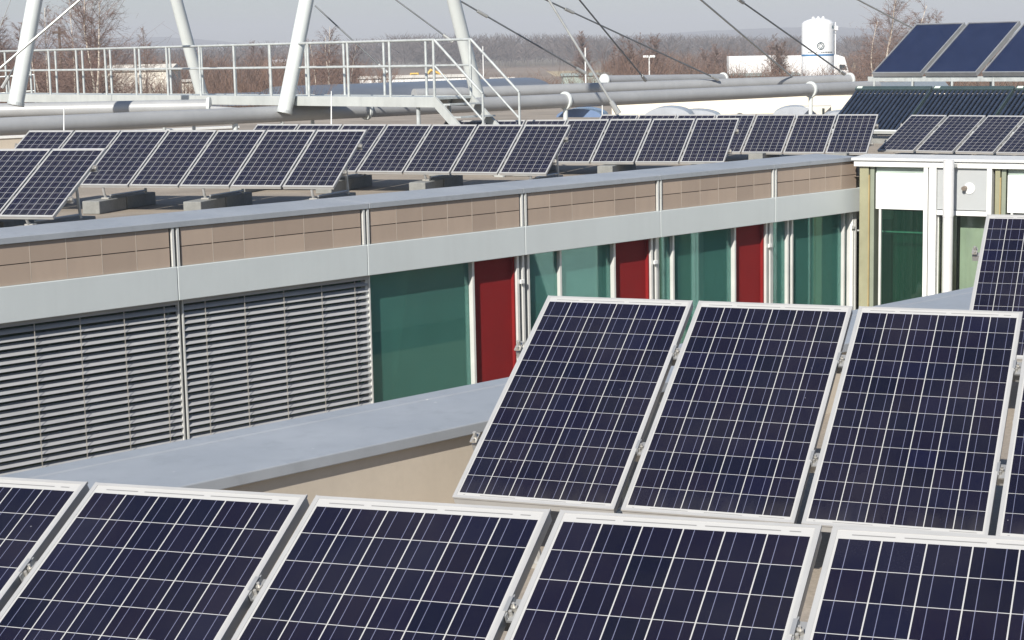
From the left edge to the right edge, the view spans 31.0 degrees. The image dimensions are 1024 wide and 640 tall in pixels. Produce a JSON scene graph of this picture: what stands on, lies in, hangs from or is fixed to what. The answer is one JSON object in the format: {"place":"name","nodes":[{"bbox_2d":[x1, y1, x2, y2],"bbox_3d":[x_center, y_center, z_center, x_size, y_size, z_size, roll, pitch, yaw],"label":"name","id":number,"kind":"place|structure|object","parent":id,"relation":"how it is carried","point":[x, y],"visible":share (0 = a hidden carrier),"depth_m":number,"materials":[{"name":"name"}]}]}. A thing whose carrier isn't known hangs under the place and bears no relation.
{"place":"outdoors","nodes":[
{"label":"outdoors","id":0,"kind":"place"},
{"bbox_2d":[101,64,181,93],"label":"pale shed","id":1,"kind":"structure","parent":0,"point":[173,72],"depth_m":150.26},
{"bbox_2d":[277,0,313,114],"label":"mast","id":2,"kind":"object","parent":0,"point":[294,61],"visible":1,"depth_m":38.07,"materials":[{"name":"metal"}]},
{"bbox_2d":[261,78,547,94],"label":"vaulted roof","id":3,"kind":"structure","parent":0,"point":[402,88],"depth_m":87.23,"materials":[{"name":"metal"}]},
{"bbox_2d":[29,59,856,86],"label":"field","id":4,"kind":"structure","parent":0,"point":[523,70],"depth_m":500.49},
{"bbox_2d":[0,27,1016,63],"bbox_3d":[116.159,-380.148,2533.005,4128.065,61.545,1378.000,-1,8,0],"label":"hills","id":5,"kind":"structure","parent":0,"point":[767,33],"depth_m":2421.92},
{"bbox_2d":[0,0,1023,46],"label":"sky","id":6,"kind":"structure","parent":0,"point":[237,21],"materials":[{"name":"grey"}]},
{"bbox_2d":[42,44,1022,308],"bbox_3d":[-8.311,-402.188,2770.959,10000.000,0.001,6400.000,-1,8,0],"label":"ground","id":7,"kind":"structure","parent":0,"point":[888,262],"depth_m":57.97,"materials":[{"name":"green plant"}]},
{"bbox_2d":[0,15,52,102],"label":"bare tree","id":8,"kind":"object","parent":7,"relation":"on","point":[9,41],"visible":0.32,"depth_m":91.94,"materials":[{"name":"brown plant"}]},
{"bbox_2d":[0,2,92,102],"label":"birch tree","id":9,"kind":"object","parent":7,"relation":"on","point":[41,62],"visible":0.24,"depth_m":80.84,"materials":[{"name":"brown plant"}]},
{"bbox_2d":[7,0,153,92],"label":"birch tree","id":10,"kind":"object","parent":7,"relation":"on","point":[71,28],"visible":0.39,"depth_m":77.94,"materials":[{"name":"brown plant"}]},
{"bbox_2d":[32,0,174,93],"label":"birch tree","id":11,"kind":"object","parent":7,"relation":"on","point":[96,88],"visible":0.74,"depth_m":75.27,"materials":[{"name":"brown plant"}]},
{"bbox_2d":[113,28,164,92],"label":"bare tree","id":12,"kind":"object","parent":7,"relation":"on","point":[147,55],"visible":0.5,"depth_m":110.44,"materials":[{"name":"brown plant"}]},
{"bbox_2d":[303,27,364,84],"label":"birch tree","id":13,"kind":"object","parent":7,"relation":"on","point":[325,50],"visible":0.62,"depth_m":90.20,"materials":[{"name":"brown plant"}]},
{"bbox_2d":[303,40,369,83],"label":"birch tree","id":14,"kind":"object","parent":7,"relation":"on","point":[356,70],"visible":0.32,"depth_m":91.99,"materials":[{"name":"brown plant"}]},
{"bbox_2d":[359,74,465,82],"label":"shed","id":15,"kind":"structure","parent":7,"relation":"on","point":[400,78],"depth_m":215.10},
{"bbox_2d":[1,32,1013,73],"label":"wood","id":16,"kind":"object","parent":7,"relation":"on","point":[506,48],"visible":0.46,"depth_m":596.82,"materials":[{"name":"brown plant"}]},
{"bbox_2d":[0,287,1018,639],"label":"roof","id":17,"kind":"structure","parent":7,"relation":"on","point":[418,447],"depth_m":9.61,"materials":[{"name":"metal"}]},
{"bbox_2d":[249,602,510,630],"bbox_3d":[-0.530,1.291,5.160,4.286,0.908,1.182,2,9,21],"label":"panel rack","id":18,"kind":"object","parent":17,"relation":"on","point":[507,626],"depth_m":5.38,"materials":[{"name":"metal"}]},
{"bbox_2d":[0,477,89,611],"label":"solar panel","id":19,"kind":"object","parent":18,"relation":"on","point":[35,514],"visible":0.99,"depth_m":6.17,"materials":[{"name":"glass"}]},
{"bbox_2d":[0,482,309,639],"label":"solar panel","id":20,"kind":"object","parent":18,"relation":"on","point":[128,562],"visible":1,"depth_m":5.83,"materials":[{"name":"glass"}]},
{"bbox_2d":[231,495,551,639],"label":"solar panel","id":21,"kind":"object","parent":18,"relation":"on","point":[346,568],"visible":1,"depth_m":5.57,"materials":[{"name":"glass"}]},
{"bbox_2d":[504,509,821,639],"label":"solar panel","id":22,"kind":"object","parent":18,"relation":"on","point":[605,576],"visible":1,"depth_m":5.30,"materials":[{"name":"glass"}]},
{"bbox_2d":[803,525,1023,639],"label":"solar panel","id":23,"kind":"object","parent":18,"relation":"on","point":[881,584],"visible":1,"depth_m":5.07,"materials":[{"name":"glass"}]},
{"bbox_2d":[470,340,1019,568],"bbox_3d":[1.489,0.691,8.763,3.442,0.957,1.168,2,9,21],"label":"panel rack","id":24,"kind":"object","parent":17,"relation":"on","point":[474,440],"visible":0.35,"depth_m":9.13,"materials":[{"name":"metal"}]},
{"bbox_2d":[452,295,692,512],"bbox_3d":[0.351,0.386,9.248,0.838,0.052,1.611,2,38,20],"label":"solar panel","id":25,"kind":"object","parent":24,"relation":"on","point":[567,425],"visible":0.99,"depth_m":9.17,"materials":[{"name":"glass"}]},
{"bbox_2d":[621,300,852,523],"bbox_3d":[1.137,0.417,8.954,0.838,0.053,1.611,2,38,20],"label":"solar panel","id":26,"kind":"object","parent":24,"relation":"on","point":[735,430],"visible":0.94,"depth_m":8.88,"materials":[{"name":"glass"}]},
{"bbox_2d":[801,306,1022,534],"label":"solar panel","id":27,"kind":"object","parent":24,"relation":"on","point":[914,435],"visible":0.87,"depth_m":8.60,"materials":[{"name":"glass"}]},
{"bbox_2d":[996,353,1023,536],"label":"solar panel","id":28,"kind":"object","parent":24,"relation":"on","point":[1011,519],"visible":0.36,"depth_m":8.16,"materials":[{"name":"glass"}]},
{"bbox_2d":[972,246,979,260],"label":"panel rack","id":29,"kind":"object","parent":17,"relation":"on","point":[975,255],"visible":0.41,"depth_m":12.72,"materials":[{"name":"metal"}]},
{"bbox_2d":[969,214,1023,361],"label":"solar panel","id":30,"kind":"object","parent":29,"relation":"on","point":[999,282],"visible":0.56,"depth_m":12.46,"materials":[{"name":"glass"}]},
{"bbox_2d":[0,92,1023,475],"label":"office wing","id":31,"kind":"structure","parent":7,"relation":"on","point":[164,318],"depth_m":24.89,"materials":[{"name":"grey metal"}]},
{"bbox_2d":[7,0,42,106],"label":"mast","id":32,"kind":"object","parent":31,"relation":"on","point":[23,62],"visible":1,"depth_m":36.37,"materials":[{"name":"metal"}]},
{"bbox_2d":[82,197,125,213],"bbox_3d":[-6.235,-1.755,28.213,0.290,0.196,0.841,1,9,17],"label":"ballast block","id":33,"kind":"object","parent":31,"relation":"on","point":[99,206],"depth_m":27.95,"materials":[{"name":"concrete"}]},
{"bbox_2d":[0,97,211,117],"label":"ring pipe","id":34,"kind":"object","parent":31,"relation":"on","point":[50,108],"visible":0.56,"depth_m":39.35,"materials":[{"name":"metal"}]},
{"bbox_2d":[0,126,238,148],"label":"parapet","id":35,"kind":"structure","parent":31,"relation":"on","point":[8,141],"depth_m":46.50,"materials":[{"name":"white paint"}]},
{"bbox_2d":[111,192,155,208],"bbox_3d":[-5.974,-1.890,29.096,0.290,0.196,0.941,1,9,17],"label":"ballast block","id":36,"kind":"object","parent":31,"relation":"on","point":[137,199],"depth_m":29.01,"materials":[{"name":"concrete"}]},
{"bbox_2d":[170,0,207,93],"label":"mast","id":37,"kind":"object","parent":31,"relation":"on","point":[183,26],"visible":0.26,"depth_m":46.29,"materials":[{"name":"metal"}]},
{"bbox_2d":[183,197,224,210],"bbox_3d":[-4.624,-1.718,27.735,0.290,0.196,0.841,1,9,17],"label":"ballast block","id":38,"kind":"object","parent":31,"relation":"on","point":[211,203],"depth_m":27.50,"materials":[{"name":"concrete"}]},
{"bbox_2d":[212,192,251,206],"bbox_3d":[-4.360,-1.853,28.616,0.290,0.196,0.941,1,9,17],"label":"ballast block","id":39,"kind":"object","parent":31,"relation":"on","point":[236,199],"depth_m":28.56,"materials":[{"name":"concrete"}]},
{"bbox_2d":[0,38,520,176],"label":"gangway","id":40,"kind":"object","parent":31,"relation":"on","point":[438,103],"visible":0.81,"depth_m":38.52,"materials":[{"name":"metal"}]},
{"bbox_2d":[357,262,476,402],"bbox_3d":[-1.301,0.565,25.748,2.020,2.628,0.205,-9,12,-44],"label":"window","id":41,"kind":"structure","parent":31,"relation":"in","point":[423,323],"depth_m":25.70,"materials":[{"name":"green glass"}]},
{"bbox_2d":[409,179,442,190],"bbox_3d":[-1.428,-2.224,30.724,0.290,0.196,0.841,2,9,18],"label":"ballast block","id":42,"kind":"object","parent":31,"relation":"on","point":[430,184],"depth_m":30.42,"materials":[{"name":"concrete"}]},
{"bbox_2d":[0,81,880,134],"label":"ring pipe","id":43,"kind":"object","parent":31,"relation":"on","point":[564,101],"visible":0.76,"depth_m":39.84,"materials":[{"name":"metal"}]},
{"bbox_2d":[447,0,484,97],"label":"mast","id":44,"kind":"object","parent":31,"relation":"on","point":[457,15],"visible":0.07,"depth_m":42.26,"materials":[{"name":"metal"}]},
{"bbox_2d":[524,243,615,340],"bbox_3d":[0.897,0.214,27.819,1.919,2.628,0.100,-9,12,-44],"label":"window","id":45,"kind":"structure","parent":31,"relation":"in","point":[586,271],"depth_m":27.69,"materials":[{"name":"green glass"}]},
{"bbox_2d":[556,107,607,116],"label":"skylight","id":46,"kind":"object","parent":31,"relation":"on","point":[585,112],"visible":0.72,"depth_m":43.99},
{"bbox_2d":[599,72,727,82],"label":"ring pipe","id":47,"kind":"object","parent":31,"relation":"on","point":[603,78],"visible":0.53,"depth_m":57.49,"materials":[{"name":"metal"}]},
{"bbox_2d":[646,105,693,117],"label":"skylight","id":48,"kind":"object","parent":31,"relation":"on","point":[672,109],"visible":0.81,"depth_m":46.98},
{"bbox_2d":[657,228,735,343],"bbox_3d":[2.972,-0.127,29.843,1.979,2.628,0.100,-9,12,-44],"label":"window","id":49,"kind":"structure","parent":31,"relation":"in","point":[701,266],"depth_m":29.84,"materials":[{"name":"green glass"}]},
{"bbox_2d":[748,152,770,159],"bbox_3d":[4.958,-3.260,36.852,0.290,0.196,0.841,2,9,20],"label":"ballast block","id":50,"kind":"object","parent":31,"relation":"on","point":[756,155],"depth_m":36.48,"materials":[{"name":"concrete"}]},
{"bbox_2d":[744,124,878,145],"bbox_3d":[4.390,-3.700,37.520,5.945,0.614,1.192,2,9,20],"label":"panel rack","id":51,"kind":"object","parent":50,"relation":"on","point":[877,127],"visible":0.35,"depth_m":36.92,"materials":[{"name":"metal"}]},
{"bbox_2d":[716,114,755,153],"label":"solar panel","id":52,"kind":"object","parent":51,"relation":"on","point":[745,124],"visible":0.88,"depth_m":37.64,"materials":[{"name":"glass"}]},
{"bbox_2d":[742,114,795,153],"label":"solar panel","id":53,"kind":"object","parent":51,"relation":"on","point":[769,133],"visible":1,"depth_m":37.28,"materials":[{"name":"glass"}]},
{"bbox_2d":[783,114,836,154],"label":"solar panel","id":54,"kind":"object","parent":51,"relation":"on","point":[810,133],"visible":0.98,"depth_m":36.99,"materials":[{"name":"glass"}]},
{"bbox_2d":[826,114,877,154],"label":"solar panel","id":55,"kind":"object","parent":51,"relation":"on","point":[852,134],"visible":0.93,"depth_m":36.73,"materials":[{"name":"glass"}]},
{"bbox_2d":[772,213,849,305],"bbox_3d":[5.169,-0.488,31.985,2.302,2.628,0.100,-9,12,-44],"label":"window","id":56,"kind":"structure","parent":31,"relation":"in","point":[811,256],"depth_m":32.01,"materials":[{"name":"green glass"}]},
{"bbox_2d":[829,134,1005,143],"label":"support stand","id":57,"kind":"object","parent":31,"relation":"on","point":[877,140],"visible":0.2,"depth_m":42.59,"materials":[{"name":"metal"}]},
{"bbox_2d":[831,86,932,134],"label":"tube collector","id":58,"kind":"object","parent":57,"relation":"on","point":[894,110],"visible":0.77,"depth_m":43.22,"materials":[{"name":"glass"}]},
{"bbox_2d":[916,86,1014,136],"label":"tube collector","id":59,"kind":"object","parent":57,"relation":"on","point":[965,103],"visible":0.68,"depth_m":41.98,"materials":[{"name":"glass"}]},
{"bbox_2d":[999,86,1023,137],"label":"tube collector","id":60,"kind":"object","parent":57,"relation":"on","point":[1014,106],"visible":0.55,"depth_m":41.10,"materials":[{"name":"glass"}]},
{"bbox_2d":[868,59,1023,135],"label":"support stand","id":61,"kind":"object","parent":31,"relation":"on","point":[990,79],"visible":0.52,"depth_m":44.29,"materials":[{"name":"metal"}]},
{"bbox_2d":[872,22,965,76],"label":"flat collector","id":62,"kind":"object","parent":61,"relation":"on","point":[918,49],"visible":1,"depth_m":45.66,"materials":[{"name":"glass"}]},
{"bbox_2d":[924,21,1020,75],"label":"flat collector","id":63,"kind":"object","parent":61,"relation":"on","point":[972,48],"visible":1,"depth_m":44.49,"materials":[{"name":"glass"}]},
{"bbox_2d":[982,23,1023,75],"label":"flat collector","id":64,"kind":"object","parent":61,"relation":"on","point":[1008,60],"visible":1,"depth_m":43.36,"materials":[{"name":"glass"}]},
{"bbox_2d":[884,123,1017,155],"bbox_3d":[9.528,-3.569,36.870,4.384,0.662,1.209,6,11,40],"label":"panel rack","id":65,"kind":"object","parent":31,"relation":"on","point":[926,153],"visible":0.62,"depth_m":37.66,"materials":[{"name":"metal"}]},
{"bbox_2d":[877,115,946,152],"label":"solar panel","id":66,"kind":"object","parent":65,"relation":"on","point":[911,134],"visible":1,"depth_m":37.98,"materials":[{"name":"glass"}]},
{"bbox_2d":[916,115,985,153],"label":"solar panel","id":67,"kind":"object","parent":65,"relation":"on","point":[950,134],"visible":1,"depth_m":37.43,"materials":[{"name":"glass"}]},
{"bbox_2d":[955,115,1023,154],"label":"solar panel","id":68,"kind":"object","parent":65,"relation":"on","point":[990,134],"visible":1,"depth_m":36.88,"materials":[{"name":"glass"}]},
{"bbox_2d":[996,121,1023,154],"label":"solar panel","id":69,"kind":"object","parent":65,"relation":"on","point":[1013,144],"visible":1,"depth_m":36.21,"materials":[{"name":"glass"}]},
{"bbox_2d":[0,35,1023,135],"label":"scrub","id":70,"kind":"object","parent":7,"relation":"on","point":[219,81],"visible":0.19,"depth_m":137.59,"materials":[{"name":"plant"}]},
{"bbox_2d":[568,30,598,80],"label":"bare tree","id":71,"kind":"object","parent":7,"relation":"on","point":[582,48],"visible":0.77,"depth_m":210.32,"materials":[{"name":"brown plant"}]},
{"bbox_2d":[606,35,641,74],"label":"bare tree","id":72,"kind":"object","parent":7,"relation":"on","point":[623,50],"visible":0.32,"depth_m":140.19,"materials":[{"name":"brown plant"}]},
{"bbox_2d":[632,32,663,74],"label":"bare tree","id":73,"kind":"object","parent":7,"relation":"on","point":[655,48],"visible":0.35,"depth_m":149.58,"materials":[{"name":"brown plant"}]},
{"bbox_2d":[727,55,775,73],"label":"semi trailer","id":74,"kind":"object","parent":7,"relation":"on","point":[753,61],"visible":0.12,"depth_m":262.16,"materials":[{"name":"metal"}]},
{"bbox_2d":[612,81,947,219],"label":"cream hall","id":75,"kind":"structure","parent":7,"relation":"on","point":[766,105],"depth_m":62.06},
{"bbox_2d":[782,55,847,74],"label":"truck","id":76,"kind":"object","parent":7,"relation":"on","point":[839,59],"visible":0.12,"depth_m":262.20,"materials":[{"name":"metal"}]},
{"bbox_2d":[801,17,837,75],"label":"storage tank","id":77,"kind":"object","parent":7,"relation":"on","point":[818,35],"visible":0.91,"depth_m":148.66,"materials":[{"name":"metal"}]},
{"bbox_2d":[842,16,891,80],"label":"birch tree","id":78,"kind":"object","parent":7,"relation":"on","point":[875,57],"visible":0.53,"depth_m":82.35,"materials":[{"name":"brown plant"}]},
{"bbox_2d":[838,0,972,83],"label":"birch tree","id":79,"kind":"object","parent":7,"relation":"on","point":[889,25],"visible":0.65,"depth_m":81.77,"materials":[{"name":"brown plant"}]},
{"bbox_2d":[851,154,1023,306],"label":"corner wing","id":80,"kind":"structure","parent":7,"relation":"on","point":[908,188],"depth_m":31.63,"materials":[{"name":"white paint"}]},
{"bbox_2d":[857,209,922,304],"bbox_3d":[6.621,-0.607,32.303,1.385,2.712,0.410,4,10,33],"label":"window","id":81,"kind":"structure","parent":80,"relation":"in","point":[880,210],"depth_m":32.15,"materials":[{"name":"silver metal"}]},
{"bbox_2d":[942,160,957,292],"bbox_3d":[7.395,-0.760,31.215,0.182,3.900,0.326,4,10,33],"label":"downpipe","id":82,"kind":"object","parent":80,"relation":"attached to","point":[949,166],"visible":0.67,"depth_m":30.96,"materials":[{"name":"metal"}]},
{"bbox_2d":[937,215,985,293],"bbox_3d":[7.743,-0.483,31.539,0.874,2.643,0.297,4,10,32],"label":"window","id":83,"kind":"structure","parent":80,"relation":"in","point":[971,227],"depth_m":31.54,"materials":[{"name":"green glass"}]},
{"bbox_2d":[548,0,620,114],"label":"stay rod","id":84,"kind":"object","parent":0,"point":[615,108],"visible":1,"depth_m":37.98,"materials":[{"name":"metal"}]},
{"bbox_2d":[411,73,854,96],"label":"ring pipe","id":85,"kind":"object","parent":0,"point":[543,89],"visible":0.63,"depth_m":52.60,"materials":[{"name":"metal"}]},
{"bbox_2d":[545,0,718,80],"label":"stay cable","id":86,"kind":"object","parent":85,"relation":"attached to","point":[573,12],"visible":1,"depth_m":51.94,"materials":[{"name":"metal"}]},
{"bbox_2d":[594,129,738,164],"bbox_3d":[1.229,-3.240,34.576,5.944,0.628,1.176,2,9,18],"label":"panel rack","id":87,"kind":"object","parent":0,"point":[737,132],"visible":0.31,"depth_m":33.87,"materials":[{"name":"metal"}]},
{"bbox_2d":[555,119,608,163],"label":"solar panel","id":88,"kind":"object","parent":87,"relation":"on","point":[584,136],"visible":0.88,"depth_m":34.60,"materials":[{"name":"glass"}]},
{"bbox_2d":[591,119,651,163],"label":"solar panel","id":89,"kind":"object","parent":87,"relation":"on","point":[621,141],"visible":1,"depth_m":34.33,"materials":[{"name":"glass"}]},
{"bbox_2d":[635,118,694,163],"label":"solar panel","id":90,"kind":"object","parent":87,"relation":"on","point":[665,141],"visible":1,"depth_m":34.07,"materials":[{"name":"glass"}]},
{"bbox_2d":[680,118,738,163],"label":"solar panel","id":91,"kind":"object","parent":87,"relation":"on","point":[710,140],"visible":0.91,"depth_m":33.82,"materials":[{"name":"glass"}]},
{"bbox_3d":[-6.288,-1.131,23.987,0.530,0.196,0.881,-1,8,0],"label":"ballast block","id":92,"kind":"object","parent":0,"visible":0},
{"bbox_2d":[24,165,97,225],"bbox_3d":[-6.894,-1.672,24.604,2.595,0.755,1.161,2,9,18],"label":"panel rack","id":93,"kind":"object","parent":92,"relation":"on","point":[71,200],"visible":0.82,"depth_m":24.56,"materials":[{"name":"metal"}]},
{"bbox_2d":[0,149,51,213],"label":"solar panel","id":94,"kind":"object","parent":93,"relation":"on","point":[18,167],"visible":1,"depth_m":24.85,"materials":[{"name":"glass"}]},
{"bbox_2d":[0,148,105,219],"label":"solar panel","id":95,"kind":"object","parent":93,"relation":"on","point":[51,185],"visible":1,"depth_m":24.35,"materials":[{"name":"glass"}]},
{"bbox_3d":[-2.936,-1.679,27.233,0.515,0.196,0.880,-1,8,0],"label":"ballast block","id":96,"kind":"object","parent":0,"visible":0},
{"bbox_2d":[15,143,362,199],"bbox_3d":[-5.231,-2.298,28.331,5.946,0.831,1.174,1,9,17],"label":"panel rack","id":97,"kind":"object","parent":96,"relation":"on","point":[345,174],"visible":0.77,"depth_m":28.07,"materials":[{"name":"metal"}]},
{"bbox_2d":[14,130,73,149],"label":"solar panel","id":98,"kind":"object","parent":97,"relation":"on","point":[45,139],"visible":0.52,"depth_m":29.49,"materials":[{"name":"glass"}]},
{"bbox_2d":[61,130,120,150],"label":"solar panel","id":99,"kind":"object","parent":97,"relation":"on","point":[91,138],"visible":0.45,"depth_m":29.26,"materials":[{"name":"glass"}]},
{"bbox_2d":[80,130,167,187],"bbox_3d":[-5.995,-2.514,28.627,0.838,0.053,1.611,2,37,17],"label":"solar panel","id":100,"kind":"object","parent":97,"relation":"on","point":[122,161],"visible":0.98,"depth_m":28.58,"materials":[{"name":"glass"}]},
{"bbox_2d":[129,130,216,187],"bbox_3d":[-5.192,-2.491,28.390,0.838,0.052,1.611,2,37,17],"label":"solar panel","id":101,"kind":"object","parent":97,"relation":"on","point":[172,159],"visible":1,"depth_m":28.34,"materials":[{"name":"glass"}]},
{"bbox_2d":[179,130,265,188],"bbox_3d":[-4.390,-2.468,28.152,0.838,0.052,1.611,2,37,17],"label":"solar panel","id":102,"kind":"object","parent":97,"relation":"on","point":[223,158],"visible":1,"depth_m":28.10,"materials":[{"name":"glass"}]},
{"bbox_2d":[230,130,315,188],"bbox_3d":[-3.588,-2.446,27.914,0.838,0.052,1.611,2,37,16],"label":"solar panel","id":103,"kind":"object","parent":97,"relation":"on","point":[273,159],"visible":1,"depth_m":27.85,"materials":[{"name":"glass"}]},
{"bbox_2d":[282,130,366,188],"bbox_3d":[-2.785,-2.423,27.676,0.838,0.054,1.611,2,37,16],"label":"solar panel","id":104,"kind":"object","parent":97,"relation":"on","point":[325,159],"visible":1,"depth_m":27.62,"materials":[{"name":"glass"}]},
{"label":"ballast block","id":105,"kind":"object","parent":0,"visible":0},
{"bbox_2d":[341,137,568,180],"bbox_3d":[-2.022,-2.767,31.353,5.947,0.755,1.187,2,9,18],"label":"panel rack","id":106,"kind":"object","parent":105,"relation":"on","point":[556,162],"visible":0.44,"depth_m":30.84,"materials":[{"name":"metal"}]},
{"bbox_2d":[340,124,386,173],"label":"solar panel","id":107,"kind":"object","parent":106,"relation":"on","point":[372,136],"visible":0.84,"depth_m":31.78,"materials":[{"name":"glass"}]},
{"bbox_2d":[357,124,431,173],"bbox_3d":[-1.980,-2.922,31.420,0.838,0.052,1.611,2,36,18],"label":"solar panel","id":108,"kind":"object","parent":106,"relation":"on","point":[394,148],"visible":1,"depth_m":31.37,"materials":[{"name":"glass"}]},
{"bbox_2d":[404,124,476,174],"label":"solar panel","id":109,"kind":"object","parent":106,"relation":"on","point":[440,150],"visible":1,"depth_m":31.11,"materials":[{"name":"glass"}]},
{"bbox_2d":[451,124,523,174],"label":"solar panel","id":110,"kind":"object","parent":106,"relation":"on","point":[487,149],"visible":1,"depth_m":30.84,"materials":[{"name":"glass"}]},
{"bbox_2d":[499,125,570,175],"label":"solar panel","id":111,"kind":"object","parent":106,"relation":"on","point":[535,150],"visible":1,"depth_m":30.58,"materials":[{"name":"glass"}]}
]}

